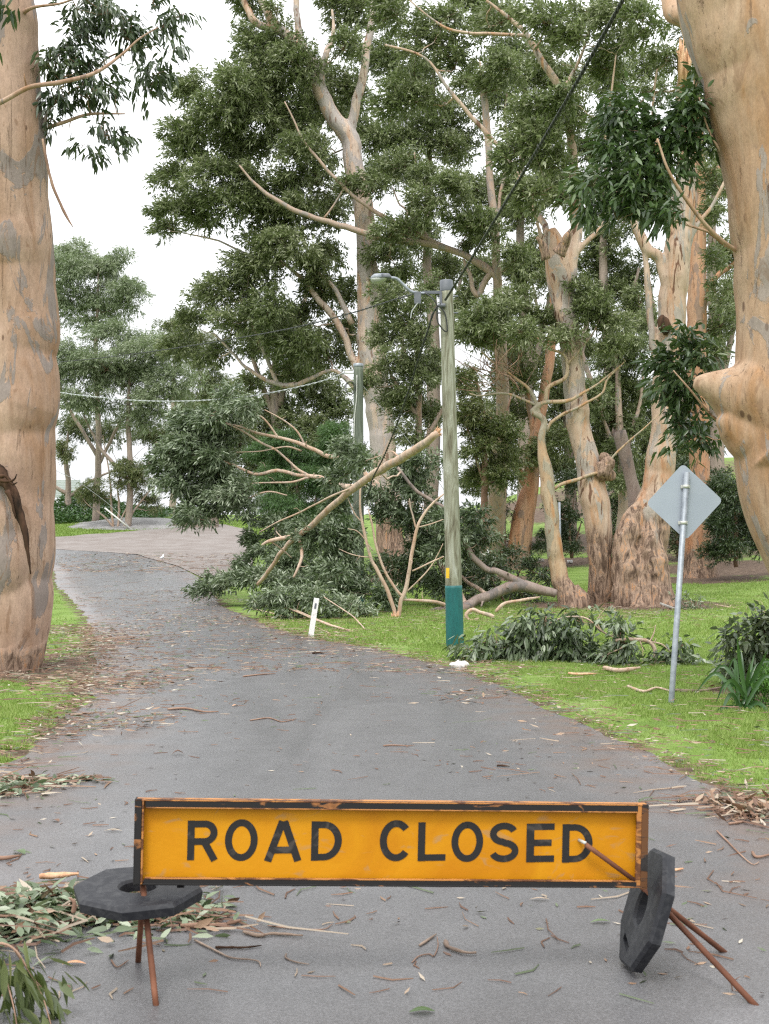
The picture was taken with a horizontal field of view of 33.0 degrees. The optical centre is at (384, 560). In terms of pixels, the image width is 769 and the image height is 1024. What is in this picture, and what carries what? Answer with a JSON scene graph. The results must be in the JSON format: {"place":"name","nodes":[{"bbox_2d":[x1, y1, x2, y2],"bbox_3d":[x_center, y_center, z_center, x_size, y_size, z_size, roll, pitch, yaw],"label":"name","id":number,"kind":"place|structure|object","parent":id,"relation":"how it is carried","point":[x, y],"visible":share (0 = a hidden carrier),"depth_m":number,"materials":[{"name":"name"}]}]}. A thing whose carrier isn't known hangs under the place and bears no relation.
{"place":"outdoors","nodes":[
{"label":"outdoors","id":0,"kind":"place"},
{"bbox_2d":[55,524,252,576],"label":"gravel path","id":1,"kind":"structure","parent":0,"point":[206,543],"depth_m":76.78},
{"bbox_2d":[0,549,768,1023],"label":"road","id":2,"kind":"structure","parent":0,"point":[262,757],"depth_m":6.86,"materials":[{"name":"grey asphalt"}]},
{"bbox_2d":[0,855,19,859],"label":"twig","id":3,"kind":"object","parent":2,"relation":"on","point":[8,857],"visible":1,"depth_m":6.38,"materials":[{"name":"brown wood"}]},
{"bbox_2d":[13,849,25,853],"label":"leaf","id":4,"kind":"object","parent":2,"relation":"on","point":[22,851],"visible":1,"depth_m":6.52,"materials":[{"name":"green plant"}]},
{"bbox_2d":[0,941,88,1023],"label":"fallen branch","id":5,"kind":"object","parent":2,"relation":"on","point":[30,985],"visible":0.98,"depth_m":4.15,"materials":[{"name":"green plant"}]},
{"bbox_2d":[68,960,85,963],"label":"leaf","id":6,"kind":"object","parent":2,"relation":"on","point":[74,961],"visible":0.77,"depth_m":4.73,"materials":[{"name":"beige plant"}]},
{"bbox_2d":[111,959,128,967],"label":"twig","id":7,"kind":"object","parent":2,"relation":"on","point":[113,963],"visible":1,"depth_m":4.73,"materials":[{"name":"wood"}]},
{"bbox_2d":[167,707,218,712],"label":"twig","id":8,"kind":"object","parent":2,"relation":"on","point":[177,708],"visible":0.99,"depth_m":12.75,"materials":[{"name":"brown wood"}]},
{"bbox_2d":[180,919,241,928],"bbox_3d":[-0.696,1.466,5.218,0.250,0.025,0.055,0,0,-17],"label":"bark strip","id":9,"kind":"object","parent":2,"relation":"on","point":[191,925],"visible":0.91,"depth_m":5.20,"materials":[{"name":"brown plant"}]},
{"bbox_2d":[194,939,260,966],"bbox_3d":[-0.597,1.472,4.858,0.435,0.009,0.050,0,0,44],"label":"twig","id":10,"kind":"object","parent":2,"relation":"on","point":[211,948],"visible":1,"depth_m":4.84,"materials":[{"name":"brown wood"}]},
{"bbox_2d":[215,945,261,948],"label":"twig","id":11,"kind":"object","parent":2,"relation":"on","point":[229,947],"visible":1,"depth_m":4.92,"materials":[{"name":"brown wood"}]},
{"bbox_2d":[243,673,275,676],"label":"twig","id":12,"kind":"object","parent":2,"relation":"on","point":[258,674],"visible":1,"depth_m":16.52,"materials":[{"name":"brown wood"}]},
{"bbox_2d":[243,930,302,936],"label":"twig","id":13,"kind":"object","parent":2,"relation":"on","point":[252,934],"visible":1,"depth_m":5.09,"materials":[{"name":"brown wood"}]},
{"bbox_2d":[250,717,296,721],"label":"twig","id":14,"kind":"object","parent":2,"relation":"on","point":[270,718],"visible":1,"depth_m":11.98,"materials":[{"name":"wood"}]},
{"bbox_2d":[284,953,308,964],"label":"twig","id":15,"kind":"object","parent":2,"relation":"on","point":[293,960],"visible":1,"depth_m":4.76,"materials":[{"name":"brown wood"}]},
{"bbox_2d":[267,924,331,929],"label":"twig","id":16,"kind":"object","parent":2,"relation":"on","point":[291,928],"visible":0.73,"depth_m":5.20,"materials":[{"name":"brown wood"}]},
{"bbox_2d":[0,552,768,1003],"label":"leaf litter","id":17,"kind":"object","parent":2,"relation":"on","point":[104,678],"visible":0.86,"depth_m":15.17,"materials":[{"name":"brown plant"}]},
{"bbox_2d":[0,765,768,967],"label":"leaf pile","id":18,"kind":"object","parent":2,"relation":"on","point":[751,806],"visible":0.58,"depth_m":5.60,"materials":[{"name":"plant"}]},
{"bbox_2d":[39,872,78,879],"bbox_3d":[-1.433,1.386,5.706,0.169,0.033,0.032,0,0,-19],"label":"bark strip","id":19,"kind":"object","parent":18,"relation":"on","point":[50,875],"visible":0.98,"depth_m":5.69,"materials":[{"name":"brown wood"}]},
{"bbox_2d":[69,898,75,912],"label":"twig","id":20,"kind":"object","parent":18,"relation":"on","point":[73,901],"visible":1,"depth_m":4.89,"materials":[{"name":"brown wood"}]},
{"bbox_2d":[383,744,407,745],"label":"twig","id":21,"kind":"object","parent":2,"relation":"on","point":[394,745],"visible":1,"depth_m":10.29,"materials":[{"name":"brown wood"}]},
{"bbox_2d":[409,1006,434,1011],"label":"leaf","id":22,"kind":"object","parent":2,"relation":"on","point":[421,1008],"visible":1,"depth_m":4.23,"materials":[{"name":"green plant"}]},
{"bbox_2d":[412,938,438,962],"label":"twig","id":23,"kind":"object","parent":2,"relation":"on","point":[427,953],"visible":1,"depth_m":4.84,"materials":[{"name":"wood"}]},
{"bbox_2d":[419,934,436,945],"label":"twig","id":24,"kind":"object","parent":2,"relation":"on","point":[426,940],"visible":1,"depth_m":5.01,"materials":[{"name":"brown wood"}]},
{"bbox_2d":[133,797,758,1005],"bbox_3d":[0.211,1.163,4.541,2.225,0.674,0.626,0,0,-4],"label":"road closed sign","id":25,"kind":"object","parent":2,"relation":"on","point":[305,842],"visible":0.93,"depth_m":4.56,"materials":[{"name":"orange metal"}]},
{"bbox_2d":[74,867,202,921],"bbox_3d":[-0.875,1.175,4.600,0.428,0.046,0.428,-1,6,-20],"label":"rubber base","id":26,"kind":"object","parent":25,"relation":"attached to","point":[105,894],"visible":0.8,"depth_m":4.49,"materials":[{"name":"black rubber"}]},
{"bbox_2d":[619,848,674,972],"bbox_3d":[0.944,1.260,4.680,0.046,0.428,0.428,18,-7,-1],"label":"rubber base","id":27,"kind":"object","parent":25,"relation":"attached to","point":[644,918],"visible":0.96,"depth_m":4.58,"materials":[{"name":"black rubber"}]},
{"bbox_2d":[449,660,468,669],"bbox_3d":[1.014,1.455,17.576,0.272,0.205,0.173,0,0,0],"label":"crumpled plastic","id":28,"kind":"object","parent":2,"relation":"on","point":[458,663],"visible":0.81,"depth_m":17.53,"materials":[{"name":"white plastic"}]},
{"bbox_2d":[443,939,476,953],"bbox_3d":[0.271,1.468,4.912,0.053,0.025,0.193,0,0,-35],"label":"bark strip","id":29,"kind":"object","parent":2,"relation":"on","point":[446,943],"visible":1,"depth_m":4.88,"materials":[{"name":"brown wood"}]},
{"bbox_2d":[728,821,744,824],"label":"twig","id":30,"kind":"object","parent":2,"relation":"on","point":[730,823],"visible":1,"depth_m":7.24,"materials":[{"name":"brown wood"}]},
{"bbox_2d":[716,830,758,864],"bbox_3d":[1.802,1.472,6.657,0.056,0.011,0.786,0,0,0],"label":"twig","id":31,"kind":"object","parent":2,"relation":"on","point":[726,840],"visible":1,"depth_m":6.67,"materials":[{"name":"brown wood"}]},
{"bbox_2d":[751,851,768,857],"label":"twig","id":32,"kind":"object","parent":2,"relation":"on","point":[757,856],"visible":1,"depth_m":6.43,"materials":[{"name":"brown wood"}]},
{"bbox_2d":[0,457,768,796],"bbox_3d":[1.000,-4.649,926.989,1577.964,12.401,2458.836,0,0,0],"label":"ground","id":33,"kind":"structure","parent":0,"point":[748,569],"depth_m":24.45,"materials":[{"name":"green plant"}]},
{"bbox_2d":[54,479,79,509],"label":"slat fence","id":34,"kind":"object","parent":33,"relation":"on","point":[63,484],"visible":0.08,"depth_m":107.98,"materials":[{"name":"paint"}]},
{"bbox_2d":[0,0,206,675],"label":"gum tree","id":35,"kind":"object","parent":33,"relation":"on","point":[30,330],"visible":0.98,"depth_m":17.09,"materials":[{"name":"beige plant"}]},
{"bbox_2d":[54,236,156,520],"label":"gum tree","id":36,"kind":"object","parent":33,"relation":"on","point":[75,264],"visible":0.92,"depth_m":91.66,"materials":[{"name":"green plant"}]},
{"bbox_2d":[54,491,172,522],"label":"garden bed foliage","id":37,"kind":"object","parent":33,"relation":"on","point":[70,515],"visible":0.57,"depth_m":96.21,"materials":[{"name":"green plant"}]},
{"bbox_2d":[104,507,130,528],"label":"stay guard","id":38,"kind":"object","parent":33,"relation":"on","point":[116,517],"visible":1,"depth_m":87.21,"materials":[{"name":"white plastic"}]},
{"bbox_2d":[57,471,126,523],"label":"stay wire","id":39,"kind":"object","parent":38,"relation":"attached to","point":[96,494],"visible":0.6,"depth_m":86.82,"materials":[{"name":"grey metal"}]},
{"bbox_2d":[73,437,164,526],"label":"tree","id":40,"kind":"object","parent":33,"relation":"on","point":[133,472],"visible":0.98,"depth_m":87.91,"materials":[{"name":"green plant"}]},
{"bbox_2d":[68,517,177,529],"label":"rock slab","id":41,"kind":"object","parent":33,"relation":"on","point":[147,523],"visible":0.49,"depth_m":88.89,"materials":[{"name":"stone"}]},
{"bbox_2d":[56,399,199,512],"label":"gum tree","id":42,"kind":"object","parent":33,"relation":"on","point":[64,454],"visible":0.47,"depth_m":95.84,"materials":[{"name":"green plant"}]},
{"bbox_2d":[57,316,213,526],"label":"gum tree","id":43,"kind":"object","parent":33,"relation":"on","point":[126,371],"visible":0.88,"depth_m":87.27,"materials":[{"name":"green plant"}]},
{"bbox_2d":[134,310,234,514],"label":"gum tree","id":44,"kind":"object","parent":33,"relation":"on","point":[200,336],"visible":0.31,"depth_m":118.73,"materials":[{"name":"green plant"}]},
{"bbox_2d":[173,507,218,526],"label":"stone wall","id":45,"kind":"structure","parent":33,"relation":"on","point":[217,524],"depth_m":88.91,"materials":[{"name":"grey stone"}]},
{"bbox_2d":[140,0,403,577],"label":"gum tree","id":46,"kind":"object","parent":33,"relation":"on","point":[255,82],"visible":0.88,"depth_m":51.52,"materials":[{"name":"green plant"}]},
{"bbox_2d":[214,295,369,536],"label":"gum tree","id":47,"kind":"object","parent":33,"relation":"on","point":[326,403],"visible":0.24,"depth_m":65.63,"materials":[{"name":"green plant"}]},
{"bbox_2d":[239,418,352,556],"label":"feathery tree","id":48,"kind":"object","parent":33,"relation":"on","point":[288,502],"visible":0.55,"depth_m":42.87,"materials":[{"name":"green plant"}]},
{"bbox_2d":[257,609,347,635],"bbox_3d":[-2.030,1.316,28.409,0.440,0.221,9.112,0,0,-19],"label":"fallen branch","id":49,"kind":"object","parent":33,"relation":"on","point":[298,620],"visible":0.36,"depth_m":28.68,"materials":[{"name":"brown wood"}]},
{"bbox_2d":[239,578,381,631],"bbox_3d":[-0.753,1.050,27.982,2.845,1.313,5.586,0,0,-36],"label":"fallen branch","id":50,"kind":"object","parent":33,"relation":"on","point":[264,598],"visible":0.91,"depth_m":29.05,"materials":[{"name":"green plant"}]},
{"bbox_2d":[309,598,318,636],"bbox_3d":[-1.324,1.119,24.088,0.230,0.842,0.051,0,0,-15],"label":"guide post","id":51,"kind":"object","parent":33,"relation":"on","point":[313,616],"visible":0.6,"depth_m":24.08,"materials":[{"name":"white paint"}]},
{"bbox_2d":[139,377,556,611],"bbox_3d":[-1.504,-1.800,34.852,7.194,6.704,10.826,0,0,-42],"label":"fallen tree","id":52,"kind":"object","parent":33,"relation":"on","point":[201,441],"visible":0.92,"depth_m":34.05,"materials":[{"name":"green plant"}]},
{"bbox_2d":[256,427,441,585],"bbox_3d":[-1.366,-1.014,29.286,1.110,3.335,8.306,0,0,-32],"label":"broken limb","id":53,"kind":"object","parent":52,"relation":"on","point":[407,454],"visible":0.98,"depth_m":29.36,"materials":[{"name":"beige plant"}]},
{"bbox_2d":[344,363,363,604],"bbox_3d":[-0.787,-1.880,33.454,0.550,6.403,0.310,0,0,-22],"label":"power pole","id":54,"kind":"object","parent":33,"relation":"on","point":[358,405],"visible":0.58,"depth_m":33.38,"materials":[{"name":"teal paint"}]},
{"bbox_2d":[60,372,344,401],"bbox_3d":[-9.429,-6.087,42.205,0.243,2.988,24.375,0,0,-44],"label":"service cable","id":55,"kind":"object","parent":54,"relation":"attached to","point":[207,399],"visible":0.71,"depth_m":38.39,"materials":[{"name":"grey rubber"}]},
{"bbox_2d":[363,386,443,489],"bbox_3d":[1.118,-2.135,34.594,4.022,4.785,0.228,0,0,-30],"label":"stay wire","id":56,"kind":"object","parent":54,"relation":"attached to","point":[395,424],"visible":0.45,"depth_m":34.06,"materials":[{"name":"grey metal"}]},
{"bbox_2d":[239,41,539,556],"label":"gum tree","id":57,"kind":"object","parent":33,"relation":"on","point":[470,226],"visible":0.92,"depth_m":49.84,"materials":[{"name":"green plant"}]},
{"bbox_2d":[339,488,443,616],"bbox_3d":[0.164,-0.158,29.416,2.355,3.249,0.498,0,0,11],"label":"broken limb","id":58,"kind":"object","parent":33,"relation":"on","point":[395,613],"visible":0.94,"depth_m":29.38,"materials":[{"name":"beige plant"}]},
{"bbox_2d":[345,267,459,583],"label":"gum tree","id":59,"kind":"object","parent":33,"relation":"on","point":[412,333],"visible":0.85,"depth_m":43.63,"materials":[{"name":"green plant"}]},
{"bbox_2d":[323,0,493,548],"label":"gum tree","id":60,"kind":"object","parent":33,"relation":"on","point":[455,139],"visible":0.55,"depth_m":67.33,"materials":[{"name":"green plant"}]},
{"bbox_2d":[370,273,463,645],"bbox_3d":[0.545,-1.536,21.415,1.574,6.360,0.311,0,0,-7],"label":"power pole","id":61,"kind":"object","parent":33,"relation":"on","point":[454,600],"visible":0.94,"depth_m":21.39,"materials":[{"name":"teal paint"}]},
{"bbox_2d":[57,293,427,362],"bbox_3d":[-8.269,-6.050,36.995,1.274,3.311,35.980,0,0,-32],"label":"service cable","id":62,"kind":"object","parent":61,"relation":"attached to","point":[256,334],"visible":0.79,"depth_m":28.53,"materials":[{"name":"black rubber"}]},
{"bbox_2d":[365,303,440,499],"bbox_3d":[0.165,-2.761,24.607,0.276,2.960,6.700,0,0,-11],"label":"fallen cable","id":63,"kind":"object","parent":61,"relation":"hanging from","point":[424,340],"visible":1,"depth_m":22.91,"materials":[{"name":"black rubber"}]},
{"bbox_2d":[426,293,447,331],"bbox_3d":[0.858,-4.082,21.356,0.371,0.659,0.078,0,0,5],"label":"jumper cable","id":64,"kind":"object","parent":61,"relation":"hanging from","point":[437,315],"visible":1,"depth_m":21.35,"materials":[{"name":"black rubber"}]},
{"bbox_2d":[444,0,623,300],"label":"overhead cable","id":65,"kind":"object","parent":61,"relation":"attached to","point":[600,40],"visible":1,"depth_m":14.88,"materials":[{"name":"black rubber"}]},
{"bbox_2d":[464,608,493,619],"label":"fallen branch","id":66,"kind":"object","parent":33,"relation":"on","point":[470,610],"visible":0.83,"depth_m":28.97,"materials":[{"name":"beige wood"}]},
{"bbox_2d":[440,359,533,581],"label":"gum tree","id":67,"kind":"object","parent":33,"relation":"on","point":[483,432],"visible":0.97,"depth_m":41.71,"materials":[{"name":"green plant"}]},
{"bbox_2d":[461,541,552,602],"bbox_3d":[3.385,0.481,35.805,2.693,2.046,2.768,0,0,40],"label":"shrub","id":68,"kind":"object","parent":33,"relation":"on","point":[526,562],"visible":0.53,"depth_m":35.65,"materials":[{"name":"green plant"}]},
{"bbox_2d":[446,0,580,499],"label":"gum tree","id":69,"kind":"object","parent":33,"relation":"on","point":[464,294],"visible":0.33,"depth_m":65.21,"materials":[{"name":"green plant"}]},
{"bbox_2d":[495,596,539,611],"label":"fallen branch","id":70,"kind":"object","parent":33,"relation":"on","point":[499,607],"visible":0.98,"depth_m":30.96,"materials":[{"name":"beige wood"}]},
{"bbox_2d":[361,0,679,605],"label":"gum tree","id":71,"kind":"object","parent":33,"relation":"on","point":[530,122],"visible":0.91,"depth_m":33.85,"materials":[{"name":"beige plant"}]},
{"bbox_2d":[484,260,578,569],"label":"gum tree","id":72,"kind":"object","parent":33,"relation":"on","point":[521,528],"visible":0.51,"depth_m":56.50,"materials":[{"name":"red plant"}]},
{"bbox_2d":[441,602,624,663],"bbox_3d":[2.209,1.249,18.955,2.799,1.335,1.295,0,0,0],"label":"fallen branch","id":73,"kind":"object","parent":33,"relation":"on","point":[525,643],"visible":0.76,"depth_m":18.80,"materials":[{"name":"green plant"}]},
{"bbox_2d":[489,492,585,558],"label":"shrub","id":74,"kind":"object","parent":33,"relation":"on","point":[571,546],"visible":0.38,"depth_m":56.99,"materials":[{"name":"green plant"}]},
{"bbox_2d":[458,287,643,541],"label":"gum tree","id":75,"kind":"object","parent":33,"relation":"on","point":[556,392],"visible":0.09,"depth_m":71.46,"materials":[{"name":"green plant"}]},
{"bbox_2d":[454,267,663,607],"bbox_3d":[4.377,-3.033,33.503,5.739,9.299,3.299,0,0,0],"label":"gum tree","id":76,"kind":"object","parent":33,"relation":"on","point":[479,326],"visible":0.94,"depth_m":33.46,"materials":[{"name":"green plant"}]},
{"bbox_2d":[558,502,560,534],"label":"steel post","id":77,"kind":"object","parent":33,"relation":"on","point":[559,506],"visible":0.43,"depth_m":52.13,"materials":[{"name":"white metal"}]},
{"bbox_2d":[539,462,608,557],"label":"shrub","id":78,"kind":"object","parent":33,"relation":"on","point":[570,515],"visible":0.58,"depth_m":57.71,"materials":[{"name":"green plant"}]},
{"bbox_2d":[568,672,596,674],"bbox_3d":[2.564,1.476,16.836,0.371,0.035,0.125,0,0,13],"label":"bark strip","id":79,"kind":"object","parent":33,"relation":"on","point":[571,673],"visible":1,"depth_m":16.81,"materials":[{"name":"brown wood"}]},
{"bbox_2d":[541,42,667,554],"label":"gum tree","id":80,"kind":"object","parent":33,"relation":"on","point":[626,283],"visible":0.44,"depth_m":64.09,"materials":[{"name":"green plant"}]},
{"bbox_2d":[584,299,657,531],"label":"gum tree","id":81,"kind":"object","parent":33,"relation":"on","point":[621,395],"visible":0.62,"depth_m":46.92,"materials":[{"name":"green plant"}]},
{"bbox_2d":[602,666,640,672],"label":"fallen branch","id":82,"kind":"object","parent":33,"relation":"on","point":[622,670],"visible":0.98,"depth_m":17.24,"materials":[{"name":"beige wood"}]},
{"bbox_2d":[606,465,642,543],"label":"shrub","id":83,"kind":"object","parent":33,"relation":"on","point":[613,502],"visible":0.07,"depth_m":57.69,"materials":[{"name":"green plant"}]},
{"bbox_2d":[612,429,640,507],"bbox_3d":[6.607,-1.226,34.934,0.949,4.716,0.566,0,0,0],"label":"dead snag","id":84,"kind":"object","parent":33,"relation":"on","point":[620,436],"visible":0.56,"depth_m":34.85,"materials":[{"name":"brown wood"}]},
{"bbox_2d":[627,685,667,692],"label":"fallen branch","id":85,"kind":"object","parent":33,"relation":"on","point":[642,691],"visible":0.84,"depth_m":14.83,"materials":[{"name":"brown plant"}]},
{"bbox_2d":[582,611,723,666],"bbox_3d":[3.957,1.429,18.420,2.221,1.420,1.080,0,0,0],"label":"fallen branch","id":86,"kind":"object","parent":33,"relation":"on","point":[610,649],"visible":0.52,"depth_m":18.38,"materials":[{"name":"green plant"}]},
{"bbox_2d":[555,0,768,573],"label":"gum tree","id":87,"kind":"object","parent":33,"relation":"on","point":[726,43],"visible":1,"depth_m":13.71,"materials":[{"name":"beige plant"}]},
{"bbox_2d":[594,38,734,606],"bbox_3d":[7.560,-5.986,35.503,3.879,15.420,5.625,0,0,23],"label":"gum tree","id":88,"kind":"object","parent":33,"relation":"on","point":[640,572],"visible":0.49,"depth_m":33.70,"materials":[{"name":"brown plant"}]},
{"bbox_2d":[660,602,673,608],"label":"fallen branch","id":89,"kind":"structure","parent":33,"relation":"on","point":[668,606],"depth_m":32.31,"materials":[{"name":"wood"}]},
{"bbox_2d":[667,453,688,560],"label":"shrub","id":90,"kind":"object","parent":33,"relation":"on","point":[674,544],"visible":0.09,"depth_m":57.94,"materials":[{"name":"green plant"}]},
{"bbox_2d":[648,465,720,702],"bbox_3d":[3.193,0.295,13.756,0.777,2.609,0.080,0,0,0],"label":"road sign","id":91,"kind":"object","parent":33,"relation":"on","point":[684,502],"visible":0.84,"depth_m":13.79,"materials":[{"name":"metal"}]},
{"bbox_2d":[631,285,738,530],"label":"gum tree","id":92,"kind":"object","parent":33,"relation":"on","point":[643,448],"visible":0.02,"depth_m":69.19,"materials":[{"name":"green plant"}]},
{"bbox_2d":[675,687,720,691],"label":"fallen branch","id":93,"kind":"object","parent":33,"relation":"on","point":[711,689],"visible":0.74,"depth_m":14.75,"materials":[{"name":"brown wood"}]},
{"bbox_2d":[663,15,735,577],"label":"gum tree","id":94,"kind":"object","parent":33,"relation":"on","point":[694,566],"visible":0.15,"depth_m":47.73,"materials":[{"name":"red plant"}]},
{"bbox_2d":[685,134,735,544],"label":"gum tree","id":95,"kind":"object","parent":33,"relation":"on","point":[718,464],"visible":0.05,"depth_m":61.80,"materials":[{"name":"green plant"}]},
{"bbox_2d":[668,590,763,610],"bbox_3d":[8.489,1.072,33.133,2.508,0.689,5.632,0,0,11],"label":"fallen branch","id":96,"kind":"object","parent":33,"relation":"on","point":[691,605],"visible":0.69,"depth_m":32.15,"materials":[{"name":"green plant"}]},
{"bbox_2d":[694,466,759,567],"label":"shrub","id":97,"kind":"object","parent":33,"relation":"on","point":[719,523],"visible":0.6,"depth_m":45.13,"materials":[{"name":"green plant"}]},
{"bbox_2d":[710,464,743,557],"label":"shrub","id":98,"kind":"object","parent":33,"relation":"on","point":[711,472],"visible":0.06,"depth_m":57.66,"materials":[{"name":"green plant"}]},
{"bbox_2d":[697,637,768,711],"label":"strappy plant","id":99,"kind":"object","parent":33,"relation":"on","point":[743,688],"visible":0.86,"depth_m":13.07,"materials":[{"name":"green plant"}]},
{"bbox_2d":[705,592,768,684],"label":"shrub","id":100,"kind":"object","parent":33,"relation":"on","point":[750,647],"visible":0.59,"depth_m":15.41,"materials":[{"name":"green plant"}]},
{"bbox_2d":[726,655,768,708],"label":"weed clump","id":101,"kind":"object","parent":33,"relation":"on","point":[763,690],"visible":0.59,"depth_m":13.15,"materials":[{"name":"green plant"}]},
{"bbox_2d":[34,0,735,514],"label":"sky","id":102,"kind":"structure","parent":0,"point":[106,211],"materials":[{"name":"white"}]}
]}

